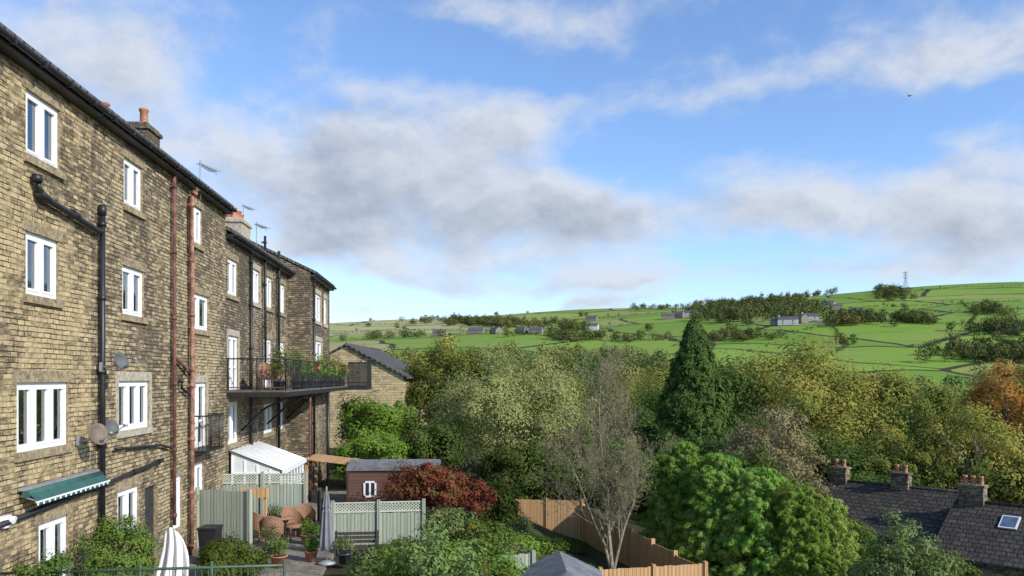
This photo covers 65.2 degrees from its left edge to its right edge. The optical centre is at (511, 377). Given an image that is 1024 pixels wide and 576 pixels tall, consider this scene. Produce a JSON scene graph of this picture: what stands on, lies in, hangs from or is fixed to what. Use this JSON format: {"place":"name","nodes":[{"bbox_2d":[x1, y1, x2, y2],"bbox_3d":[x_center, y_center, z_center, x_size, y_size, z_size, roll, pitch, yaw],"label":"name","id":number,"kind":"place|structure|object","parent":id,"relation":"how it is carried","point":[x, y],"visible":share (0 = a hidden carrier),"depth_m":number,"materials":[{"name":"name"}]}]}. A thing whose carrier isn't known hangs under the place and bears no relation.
{"place":"outdoors","nodes":[
{"label":"outdoors","id":0,"kind":"place"},
{"bbox_2d":[188,491,364,575],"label":"patio pavement","id":1,"kind":"structure","parent":0,"point":[297,564],"depth_m":23.15,"materials":[{"name":"stone"}]},
{"bbox_2d":[11,547,75,575],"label":"clipped shrub","id":2,"kind":"object","parent":1,"relation":"on","point":[52,563],"visible":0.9,"depth_m":13.41,"materials":[{"name":"green plant"}]},
{"bbox_2d":[69,511,163,575],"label":"clipped shrub","id":3,"kind":"object","parent":1,"relation":"on","point":[138,545],"visible":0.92,"depth_m":16.01,"materials":[{"name":"green plant"}]},
{"bbox_2d":[0,559,285,575],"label":"metal railing","id":4,"kind":"object","parent":1,"relation":"on","point":[140,569],"visible":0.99,"depth_m":13.14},
{"bbox_2d":[155,527,188,575],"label":"closed parasol","id":5,"kind":"object","parent":1,"relation":"on","point":[174,553],"visible":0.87,"depth_m":18.20,"materials":[{"name":"white fabric"}]},
{"bbox_2d":[196,524,223,563],"bbox_3d":[-8.300,4.605,22.020,0.520,1.030,0.640,0,0,0],"label":"wheelie bin","id":6,"kind":"object","parent":1,"relation":"on","point":[206,532],"visible":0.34,"depth_m":21.75,"materials":[{"name":"black paint"}]},
{"bbox_2d":[191,532,275,575],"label":"clipped shrub","id":7,"kind":"object","parent":1,"relation":"on","point":[226,551],"visible":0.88,"depth_m":19.69,"materials":[{"name":"green plant"}]},
{"bbox_2d":[240,487,268,516],"bbox_3d":[-8.000,4.280,24.900,0.800,1.680,0.300,0,0,0],"label":"table","id":8,"kind":"object","parent":1,"relation":"on","point":[260,492],"visible":0.56,"depth_m":24.75,"materials":[{"name":"orange wood"}]},
{"bbox_2d":[229,441,306,514],"bbox_3d":[-8.877,3.791,29.391,1.890,2.658,4.060,0,0,-4],"label":"lean to conservatory","id":9,"kind":"object","parent":1,"relation":"on","point":[270,456],"visible":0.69,"depth_m":28.45,"materials":[{"name":"white plastic"}]},
{"bbox_2d":[259,523,281,557],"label":"potted plant","id":10,"kind":"object","parent":1,"relation":"on","point":[275,534],"visible":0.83,"depth_m":22.69,"materials":[{"name":"green plant"}]},
{"bbox_2d":[259,516,283,542],"bbox_3d":[-7.293,4.630,24.253,0.740,0.980,0.686,0,0,-9],"label":"wicker armchair","id":11,"kind":"object","parent":1,"relation":"on","point":[269,520],"visible":0.49,"depth_m":24.00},
{"bbox_2d":[267,536,289,568],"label":"potted plant","id":12,"kind":"object","parent":1,"relation":"on","point":[279,556],"visible":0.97,"depth_m":21.53,"materials":[{"name":"green plant"}]},
{"bbox_2d":[281,507,303,540],"bbox_3d":[-6.984,4.630,25.433,0.686,0.980,0.740,0,0,44],"label":"wicker armchair","id":13,"kind":"object","parent":1,"relation":"on","point":[296,520],"visible":0.84,"depth_m":25.63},
{"bbox_2d":[295,503,315,536],"bbox_3d":[-6.759,4.630,26.046,0.740,0.980,0.685,0,0,-11],"label":"wicker armchair","id":14,"kind":"object","parent":1,"relation":"on","point":[306,510],"visible":0.41,"depth_m":26.30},
{"bbox_2d":[302,535,318,561],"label":"potted plant","id":15,"kind":"object","parent":1,"relation":"on","point":[310,552],"visible":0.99,"depth_m":22.20,"materials":[{"name":"green plant"}]},
{"bbox_2d":[317,486,335,565],"bbox_3d":[-5.100,4.055,22.000,0.520,2.130,0.520,0,0,0],"label":"closed parasol","id":16,"kind":"object","parent":1,"relation":"on","point":[326,538],"visible":1,"depth_m":21.90,"materials":[{"name":"grey fabric"}]},
{"bbox_2d":[305,454,356,502],"bbox_3d":[-7.313,4.341,33.500,2.288,2.117,2.080,0,0,0],"label":"timber pergola","id":17,"kind":"object","parent":1,"relation":"on","point":[316,458],"visible":0.54,"depth_m":33.31,"materials":[{"name":"orange wood"}]},
{"bbox_2d":[333,535,354,564],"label":"potted plant","id":18,"kind":"object","parent":1,"relation":"on","point":[344,555],"visible":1,"depth_m":21.89,"materials":[{"name":"green plant"}]},
{"bbox_2d":[333,530,378,557],"bbox_3d":[-4.604,5.000,23.635,1.300,0.900,0.470,0,0,-6],"label":"garden bench","id":19,"kind":"object","parent":1,"relation":"on","point":[375,536],"visible":0.65,"depth_m":23.83,"materials":[{"name":"grey wood"}]},
{"bbox_2d":[0,0,1023,322],"label":"sky","id":20,"kind":"structure","parent":0,"point":[443,158],"materials":[{"name":"blue"}]},
{"bbox_2d":[308,282,1023,575],"bbox_3d":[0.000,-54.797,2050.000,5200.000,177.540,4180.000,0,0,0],"label":"terrain","id":21,"kind":"structure","parent":0,"point":[878,342],"depth_m":611.57,"materials":[{"name":"plant"}]},
{"bbox_2d":[0,22,163,575],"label":"terraced house","id":22,"kind":"structure","parent":21,"relation":"on","point":[50,480],"depth_m":15.24,"materials":[{"name":"brick"}]},
{"bbox_2d":[12,370,73,461],"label":"window","id":23,"kind":"structure","parent":22,"relation":"in","point":[49,381],"depth_m":15.06,"materials":[{"name":"white plastic"}]},
{"bbox_2d":[22,217,64,308],"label":"window","id":24,"kind":"structure","parent":22,"relation":"in","point":[38,295],"depth_m":14.98,"materials":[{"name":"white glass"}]},
{"bbox_2d":[22,73,65,180],"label":"window","id":25,"kind":"structure","parent":22,"relation":"in","point":[38,159],"depth_m":15.01,"materials":[{"name":"white plastic"}]},
{"bbox_2d":[35,502,72,575],"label":"french door","id":26,"kind":"structure","parent":22,"relation":"in","point":[47,520],"depth_m":15.40,"materials":[{"name":"glass"}]},
{"bbox_2d":[91,102,236,575],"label":"terraced house","id":27,"kind":"structure","parent":21,"relation":"on","point":[166,284],"depth_m":20.79,"materials":[{"name":"stone"}]},
{"bbox_2d":[115,475,142,543],"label":"window","id":28,"kind":"structure","parent":27,"relation":"in","point":[125,487],"depth_m":18.99,"materials":[{"name":"white glass"}]},
{"bbox_2d":[121,145,146,220],"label":"window","id":29,"kind":"structure","parent":27,"relation":"in","point":[128,206],"depth_m":19.22,"materials":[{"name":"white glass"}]},
{"bbox_2d":[120,254,147,323],"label":"window","id":30,"kind":"structure","parent":27,"relation":"in","point":[128,274],"depth_m":19.23,"materials":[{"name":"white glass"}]},
{"bbox_2d":[116,371,153,438],"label":"window","id":31,"kind":"structure","parent":27,"relation":"in","point":[125,380],"depth_m":19.41,"materials":[{"name":"white glass"}]},
{"bbox_2d":[145,485,153,575],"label":"door","id":32,"kind":"structure","parent":27,"relation":"in","point":[149,491],"depth_m":20.53,"materials":[{"name":"paint"}]},
{"bbox_2d":[171,466,184,533],"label":"window","id":33,"kind":"structure","parent":27,"relation":"in","point":[179,471],"depth_m":22.50,"materials":[{"name":"white glass"}]},
{"bbox_2d":[189,194,204,251],"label":"window","id":34,"kind":"structure","parent":27,"relation":"in","point":[200,205],"depth_m":24.18,"materials":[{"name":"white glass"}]},
{"bbox_2d":[189,454,205,501],"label":"window","id":35,"kind":"structure","parent":27,"relation":"in","point":[198,461],"depth_m":24.18,"materials":[{"name":"white glass"}]},
{"bbox_2d":[189,375,207,449],"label":"french door","id":36,"kind":"structure","parent":27,"relation":"in","point":[198,378],"depth_m":24.38,"materials":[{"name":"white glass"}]},
{"bbox_2d":[188,283,211,335],"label":"window","id":37,"kind":"structure","parent":27,"relation":"in","point":[200,330],"depth_m":24.40,"materials":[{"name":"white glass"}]},
{"bbox_2d":[195,487,251,549],"bbox_3d":[-8.597,4.445,23.815,1.846,2.310,0.150,0,0,13],"label":"garden fence","id":38,"kind":"object","parent":21,"relation":"on","point":[231,511],"visible":0.66,"depth_m":23.77,"materials":[{"name":"green paint"}]},
{"bbox_2d":[222,471,306,530],"bbox_3d":[-8.352,4.375,26.765,2.916,2.450,0.150,0,0,-6],"label":"garden fence","id":39,"kind":"object","parent":21,"relation":"on","point":[299,494],"visible":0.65,"depth_m":26.80,"materials":[{"name":"green paint"}]},
{"bbox_2d":[250,240,336,489],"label":"terraced house","id":40,"kind":"structure","parent":21,"relation":"on","point":[308,311],"depth_m":37.27,"materials":[{"name":"stone"}]},
{"bbox_2d":[226,203,371,500],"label":"terraced house","id":41,"kind":"structure","parent":21,"relation":"on","point":[256,305],"depth_m":31.10,"materials":[{"name":"stone"}]},
{"bbox_2d":[226,250,239,301],"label":"window","id":42,"kind":"structure","parent":41,"relation":"in","point":[230,295],"depth_m":27.94,"materials":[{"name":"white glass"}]},
{"bbox_2d":[227,328,239,389],"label":"french door","id":43,"kind":"structure","parent":41,"relation":"in","point":[232,333],"depth_m":28.20,"materials":[{"name":"white glass"}]},
{"bbox_2d":[227,397,240,449],"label":"window","id":44,"kind":"structure","parent":41,"relation":"in","point":[231,401],"depth_m":28.04,"materials":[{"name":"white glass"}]},
{"bbox_2d":[253,263,261,308],"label":"window","id":45,"kind":"structure","parent":41,"relation":"in","point":[255,274],"depth_m":31.32,"materials":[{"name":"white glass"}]},
{"bbox_2d":[267,347,291,389],"bbox_3d":[-8.140,-0.326,28.034,0.813,1.532,0.845,0,0,-23],"label":"potted plant","id":46,"kind":"object","parent":41,"relation":"on","point":[278,382],"visible":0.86,"depth_m":27.93,"materials":[{"name":"green plant"}]},
{"bbox_2d":[329,429,413,480],"bbox_3d":[-6.564,3.971,37.992,3.874,3.160,4.191,0,0,35],"label":"broadleaf tree","id":47,"kind":"object","parent":21,"relation":"on","point":[386,446],"visible":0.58,"depth_m":37.12,"materials":[{"name":"green plant"}]},
{"bbox_2d":[344,544,401,575],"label":"garden shrub","id":48,"kind":"object","parent":21,"relation":"on","point":[361,561],"visible":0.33,"depth_m":19.68,"materials":[{"name":"green plant"}]},
{"bbox_2d":[332,391,420,453],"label":"broadleaf tree","id":49,"kind":"object","parent":21,"relation":"on","point":[356,419],"visible":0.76,"depth_m":44.70,"materials":[{"name":"green plant"}]},
{"bbox_2d":[331,498,424,544],"bbox_3d":[-4.202,4.875,25.215,2.928,2.050,0.150,0,0,-8],"label":"garden fence","id":50,"kind":"object","parent":21,"relation":"on","point":[395,523],"visible":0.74,"depth_m":25.22,"materials":[{"name":"green paint"}]},
{"bbox_2d":[330,343,430,447],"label":"stone cottage","id":51,"kind":"structure","parent":21,"relation":"on","point":[389,378],"depth_m":59.99,"materials":[{"name":"stone"}]},
{"bbox_2d":[346,459,440,510],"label":"garden shed","id":52,"kind":"structure","parent":21,"relation":"on","point":[366,477],"depth_m":31.56,"materials":[{"name":"brown wood"}]},
{"bbox_2d":[356,531,430,575],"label":"garden shrub","id":53,"kind":"object","parent":21,"relation":"on","point":[376,564],"visible":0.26,"depth_m":17.70,"materials":[{"name":"green plant"}]},
{"bbox_2d":[370,542,450,575],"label":"garden shrub","id":54,"kind":"object","parent":21,"relation":"on","point":[385,551],"visible":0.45,"depth_m":14.80,"materials":[{"name":"green plant"}]},
{"bbox_2d":[378,460,470,514],"bbox_3d":[-3.183,4.292,29.638,3.341,2.519,3.547,0,0,0],"label":"maple tree","id":55,"kind":"object","parent":21,"relation":"on","point":[420,485],"visible":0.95,"depth_m":28.58,"materials":[{"name":"red plant"}]},
{"bbox_2d":[385,415,471,471],"bbox_3d":[-4.532,3.745,40.986,5.296,3.615,4.828,0,0,-31],"label":"broadleaf tree","id":56,"kind":"object","parent":21,"relation":"on","point":[445,445],"visible":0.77,"depth_m":39.74,"materials":[{"name":"green plant"}]},
{"bbox_2d":[382,507,489,575],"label":"garden shrub","id":57,"kind":"object","parent":21,"relation":"on","point":[409,560],"visible":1,"depth_m":14.03,"materials":[{"name":"green plant"}]},
{"bbox_2d":[403,330,482,423],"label":"broadleaf tree","id":58,"kind":"object","parent":21,"relation":"on","point":[446,340],"visible":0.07,"depth_m":103.49,"materials":[{"name":"green plant"}]},
{"bbox_2d":[417,533,473,569],"bbox_3d":[-1.983,5.054,22.876,2.031,1.236,1.913,0,0,0],"label":"garden shrub","id":59,"kind":"object","parent":21,"relation":"on","point":[450,549],"visible":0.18,"depth_m":22.64,"materials":[{"name":"green plant"}]},
{"bbox_2d":[416,504,477,537],"bbox_3d":[-2.194,4.958,26.744,2.226,1.344,1.932,0,0,-40],"label":"garden shrub","id":60,"kind":"object","parent":21,"relation":"on","point":[458,519],"visible":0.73,"depth_m":26.39,"materials":[{"name":"green plant"}]},
{"bbox_2d":[401,339,510,424],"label":"willow tree","id":61,"kind":"object","parent":21,"relation":"on","point":[420,391],"visible":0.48,"depth_m":61.86,"materials":[{"name":"green plant"}]},
{"bbox_2d":[449,475,499,516],"bbox_3d":[-1.428,4.740,30.027,1.950,2.078,2.122,0,0,0],"label":"maple tree","id":62,"kind":"object","parent":21,"relation":"on","point":[480,496],"visible":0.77,"depth_m":29.55,"materials":[{"name":"red plant"}]},
{"bbox_2d":[455,515,517,551],"bbox_3d":[-1.101,5.280,26.233,2.311,1.491,2.065,0,0,39],"label":"garden shrub","id":63,"kind":"object","parent":21,"relation":"on","point":[498,528],"visible":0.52,"depth_m":25.91,"materials":[{"name":"green plant"}]},
{"bbox_2d":[449,518,525,575],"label":"garden shrub","id":64,"kind":"object","parent":21,"relation":"on","point":[479,533],"visible":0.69,"depth_m":16.29,"materials":[{"name":"green plant"}]},
{"bbox_2d":[463,540,528,575],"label":"garden shrub","id":65,"kind":"object","parent":21,"relation":"on","point":[501,560],"visible":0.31,"depth_m":19.19,"materials":[{"name":"green plant"}]},
{"bbox_2d":[472,478,525,527],"bbox_3d":[-0.597,5.070,31.478,2.474,2.201,2.428,0,0,0],"label":"garden shrub","id":66,"kind":"object","parent":21,"relation":"on","point":[507,505],"visible":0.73,"depth_m":30.99,"materials":[{"name":"green plant"}]},
{"bbox_2d":[467,550,535,569],"bbox_3d":[-0.305,5.895,22.314,1.997,2.010,0.150,0,0,-18],"label":"garden fence","id":67,"kind":"object","parent":21,"relation":"on","point":[528,559],"visible":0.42,"depth_m":22.53,"materials":[{"name":"green paint"}]},
{"bbox_2d":[416,341,616,478],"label":"willow tree","id":68,"kind":"object","parent":21,"relation":"on","point":[507,402],"visible":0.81,"depth_m":43.02,"materials":[{"name":"green plant"}]},
{"bbox_2d":[474,436,581,502],"bbox_3d":[0.783,4.869,40.320,5.602,3.757,5.587,0,0,0],"label":"broadleaf tree","id":69,"kind":"object","parent":21,"relation":"on","point":[517,462],"visible":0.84,"depth_m":39.02,"materials":[{"name":"green plant"}]},
{"bbox_2d":[507,530,550,554],"bbox_3d":[0.179,5.881,27.600,2.097,1.163,2.086,0,0,-44],"label":"garden shrub","id":70,"kind":"object","parent":21,"relation":"on","point":[524,540],"visible":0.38,"depth_m":27.40,"materials":[{"name":"green plant"}]},
{"bbox_2d":[529,534,569,555],"bbox_3d":[1.285,6.570,31.143,1.736,0.901,1.899,0,0,-42],"label":"garden shrub","id":71,"kind":"object","parent":21,"relation":"on","point":[557,545],"visible":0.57,"depth_m":30.63,"materials":[{"name":"green plant"}]},
{"bbox_2d":[516,498,583,539],"bbox_3d":[1.602,6.695,36.415,3.325,2.410,0.150,0,0,7],"label":"garden fence","id":72,"kind":"object","parent":21,"relation":"on","point":[566,525],"visible":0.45,"depth_m":36.35,"materials":[{"name":"orange wood"}]},
{"bbox_2d":[519,551,602,575],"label":"garden shed","id":73,"kind":"structure","parent":21,"relation":"on","point":[559,563],"depth_m":18.71,"materials":[{"name":"grey wood"}]},
{"bbox_2d":[562,538,589,554],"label":"garden shrub","id":74,"kind":"object","parent":21,"relation":"on","point":[577,547],"visible":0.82,"depth_m":32.89,"materials":[{"name":"green plant"}]},
{"bbox_2d":[522,339,681,568],"bbox_3d":[3.319,2.785,29.793,5.163,8.764,4.500,0,0,-25],"label":"bare tree","id":75,"kind":"object","parent":21,"relation":"on","point":[629,456],"visible":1,"depth_m":29.81,"materials":[{"name":"grey plant"}]},
{"bbox_2d":[562,367,650,407],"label":"broadleaf tree","id":76,"kind":"object","parent":21,"relation":"on","point":[623,380],"visible":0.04,"depth_m":77.09,"materials":[{"name":"green plant"}]},
{"bbox_2d":[554,418,659,515],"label":"broadleaf tree","id":77,"kind":"object","parent":21,"relation":"on","point":[653,464],"visible":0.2,"depth_m":42.05,"materials":[{"name":"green plant"}]},
{"bbox_2d":[571,374,664,468],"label":"broadleaf tree","id":78,"kind":"object","parent":21,"relation":"on","point":[637,392],"visible":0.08,"depth_m":65.24,"materials":[{"name":"green plant"}]},
{"bbox_2d":[600,377,670,443],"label":"broadleaf tree","id":79,"kind":"object","parent":21,"relation":"on","point":[652,406],"visible":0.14,"depth_m":58.64,"materials":[{"name":"green plant"}]},
{"bbox_2d":[581,504,700,567],"bbox_3d":[4.714,7.245,31.254,0.150,3.110,10.253,0,0,-17],"label":"garden fence","id":80,"kind":"object","parent":21,"relation":"on","point":[637,550],"visible":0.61,"depth_m":31.27,"materials":[{"name":"orange wood"}]},
{"bbox_2d":[631,357,669,430],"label":"oak tree","id":81,"kind":"object","parent":21,"relation":"on","point":[655,375],"visible":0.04,"depth_m":86.44,"materials":[{"name":"green plant"}]},
{"bbox_2d":[598,561,707,575],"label":"garden fence","id":82,"kind":"object","parent":21,"relation":"on","point":[701,569],"visible":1,"depth_m":24.87,"materials":[{"name":"orange wood"}]},
{"bbox_2d":[631,437,717,565],"bbox_3d":[6.779,5.167,31.711,4.184,5.594,4.210,0,0,0],"label":"broadleaf tree","id":83,"kind":"object","parent":21,"relation":"on","point":[677,460],"visible":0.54,"depth_m":31.19,"materials":[{"name":"green plant"}]},
{"bbox_2d":[336,285,1020,359],"bbox_3d":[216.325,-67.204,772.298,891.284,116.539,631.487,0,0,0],"label":"hedgerow","id":84,"kind":"object","parent":21,"relation":"on","point":[837,330],"visible":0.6,"depth_m":707.30,"materials":[{"name":"green plant"}]},
{"bbox_2d":[338,282,1023,362],"bbox_3d":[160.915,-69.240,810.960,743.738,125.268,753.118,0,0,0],"label":"hill woodland","id":85,"kind":"object","parent":21,"relation":"on","point":[750,308],"visible":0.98,"depth_m":683.50,"materials":[{"name":"plant"}]},
{"bbox_2d":[626,316,748,519],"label":"spruce tree","id":86,"kind":"object","parent":21,"relation":"on","point":[695,406],"visible":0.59,"depth_m":48.62,"materials":[{"name":"green plant"}]},
{"bbox_2d":[362,340,1023,435],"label":"woodland","id":87,"kind":"object","parent":21,"relation":"on","point":[632,361],"visible":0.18,"depth_m":411.08,"materials":[{"name":"plant"}]},
{"bbox_2d":[671,451,769,575],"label":"broadleaf tree","id":88,"kind":"object","parent":21,"relation":"on","point":[704,496],"visible":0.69,"depth_m":29.18,"materials":[{"name":"green plant"}]},
{"bbox_2d":[643,351,800,441],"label":"broadleaf tree","id":89,"kind":"object","parent":21,"relation":"on","point":[737,381],"visible":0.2,"depth_m":60.19,"materials":[{"name":"green plant"}]},
{"bbox_2d":[703,466,810,575],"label":"broadleaf tree","id":90,"kind":"object","parent":21,"relation":"on","point":[760,485],"visible":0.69,"depth_m":28.16,"materials":[{"name":"green plant"}]},
{"bbox_2d":[721,445,801,502],"bbox_3d":[12.070,6.278,39.745,4.993,5.872,4.996,0,0,-34],"label":"broadleaf tree","id":91,"kind":"object","parent":21,"relation":"on","point":[755,461],"visible":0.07,"depth_m":39.68,"materials":[{"name":"green plant"}]},
{"bbox_2d":[734,407,805,467],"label":"broadleaf tree","id":92,"kind":"object","parent":21,"relation":"on","point":[754,424],"visible":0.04,"depth_m":52.87,"materials":[{"name":"green plant"}]},
{"bbox_2d":[713,402,834,496],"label":"broadleaf tree","id":93,"kind":"object","parent":21,"relation":"on","point":[759,437],"visible":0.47,"depth_m":42.73,"materials":[{"name":"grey plant"}]},
{"bbox_2d":[715,328,851,470],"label":"oak tree","id":94,"kind":"object","parent":21,"relation":"on","point":[822,373],"visible":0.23,"depth_m":62.82,"materials":[{"name":"green plant"}]},
{"bbox_2d":[741,481,844,575],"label":"broadleaf tree","id":95,"kind":"object","parent":21,"relation":"on","point":[804,499],"visible":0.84,"depth_m":27.35,"materials":[{"name":"green plant"}]},
{"bbox_2d":[748,425,857,488],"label":"broadleaf tree","id":96,"kind":"object","parent":21,"relation":"on","point":[812,439],"visible":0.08,"depth_m":50.03,"materials":[{"name":"green plant"}]},
{"bbox_2d":[744,363,908,474],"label":"oak tree","id":97,"kind":"object","parent":21,"relation":"on","point":[810,406],"visible":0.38,"depth_m":57.76,"materials":[{"name":"green plant"}]},
{"bbox_2d":[802,494,860,575],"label":"broadleaf tree","id":98,"kind":"object","parent":21,"relation":"on","point":[837,508],"visible":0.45,"depth_m":27.83,"materials":[{"name":"green plant"}]},
{"bbox_2d":[790,428,879,480],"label":"broadleaf tree","id":99,"kind":"object","parent":21,"relation":"on","point":[820,469],"visible":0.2,"depth_m":50.12,"materials":[{"name":"green plant"}]},
{"bbox_2d":[778,343,921,426],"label":"oak tree","id":100,"kind":"object","parent":21,"relation":"on","point":[869,383],"visible":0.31,"depth_m":65.29,"materials":[{"name":"green plant"}]},
{"bbox_2d":[837,515,879,563],"bbox_3d":[16.099,8.507,38.314,3.356,3.717,3.067,0,0,-12],"label":"garden shrub","id":101,"kind":"object","parent":21,"relation":"on","point":[859,540],"visible":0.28,"depth_m":37.81,"materials":[{"name":"green plant"}]},
{"bbox_2d":[797,433,928,485],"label":"broadleaf tree","id":102,"kind":"object","parent":21,"relation":"on","point":[869,477],"visible":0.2,"depth_m":48.89,"materials":[{"name":"green plant"}]},
{"bbox_2d":[793,404,937,485],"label":"oak tree","id":103,"kind":"object","parent":21,"relation":"on","point":[889,436],"visible":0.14,"depth_m":55.91,"materials":[{"name":"green plant"}]},
{"bbox_2d":[834,505,962,575],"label":"garden shrub","id":104,"kind":"object","parent":21,"relation":"on","point":[881,547],"visible":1,"depth_m":24.02,"materials":[{"name":"green plant"}]},
{"bbox_2d":[817,459,989,575],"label":"stone cottage","id":105,"kind":"structure","parent":21,"relation":"on","point":[866,502],"depth_m":42.90,"materials":[{"name":"stone"}]},
{"bbox_2d":[847,428,960,488],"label":"broadleaf tree","id":106,"kind":"object","parent":21,"relation":"on","point":[915,459],"visible":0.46,"depth_m":49.18,"materials":[{"name":"green plant"}]},
{"bbox_2d":[851,394,960,482],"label":"broadleaf tree","id":107,"kind":"object","parent":21,"relation":"on","point":[905,418],"visible":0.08,"depth_m":58.63,"materials":[{"name":"green plant"}]},
{"bbox_2d":[871,372,965,462],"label":"broadleaf tree","id":108,"kind":"object","parent":21,"relation":"on","point":[925,404],"visible":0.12,"depth_m":67.90,"materials":[{"name":"green plant"}]},
{"bbox_2d":[901,404,975,486],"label":"broadleaf tree","id":109,"kind":"object","parent":21,"relation":"on","point":[948,423],"visible":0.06,"depth_m":60.81,"materials":[{"name":"green plant"}]},
{"bbox_2d":[899,546,981,575],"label":"garden shrub","id":110,"kind":"object","parent":21,"relation":"on","point":[969,571],"visible":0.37,"depth_m":24.39,"materials":[{"name":"green plant"}]},
{"bbox_2d":[914,397,1023,503],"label":"broadleaf tree","id":111,"kind":"object","parent":21,"relation":"on","point":[1003,445],"visible":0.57,"depth_m":48.28,"materials":[{"name":"green plant"}]},
{"bbox_2d":[929,475,1023,575],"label":"stone cottage","id":112,"kind":"structure","parent":21,"relation":"on","point":[988,536],"depth_m":37.77,"materials":[{"name":"stone"}]},
{"bbox_2d":[951,357,1023,479],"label":"broadleaf tree","id":113,"kind":"object","parent":21,"relation":"on","point":[1015,396],"visible":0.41,"depth_m":55.61,"materials":[{"name":"orange plant"}]},
{"bbox_2d":[981,443,1023,504],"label":"broadleaf tree","id":114,"kind":"object","parent":21,"relation":"on","point":[1020,493],"visible":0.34,"depth_m":46.75,"materials":[{"name":"green plant"}]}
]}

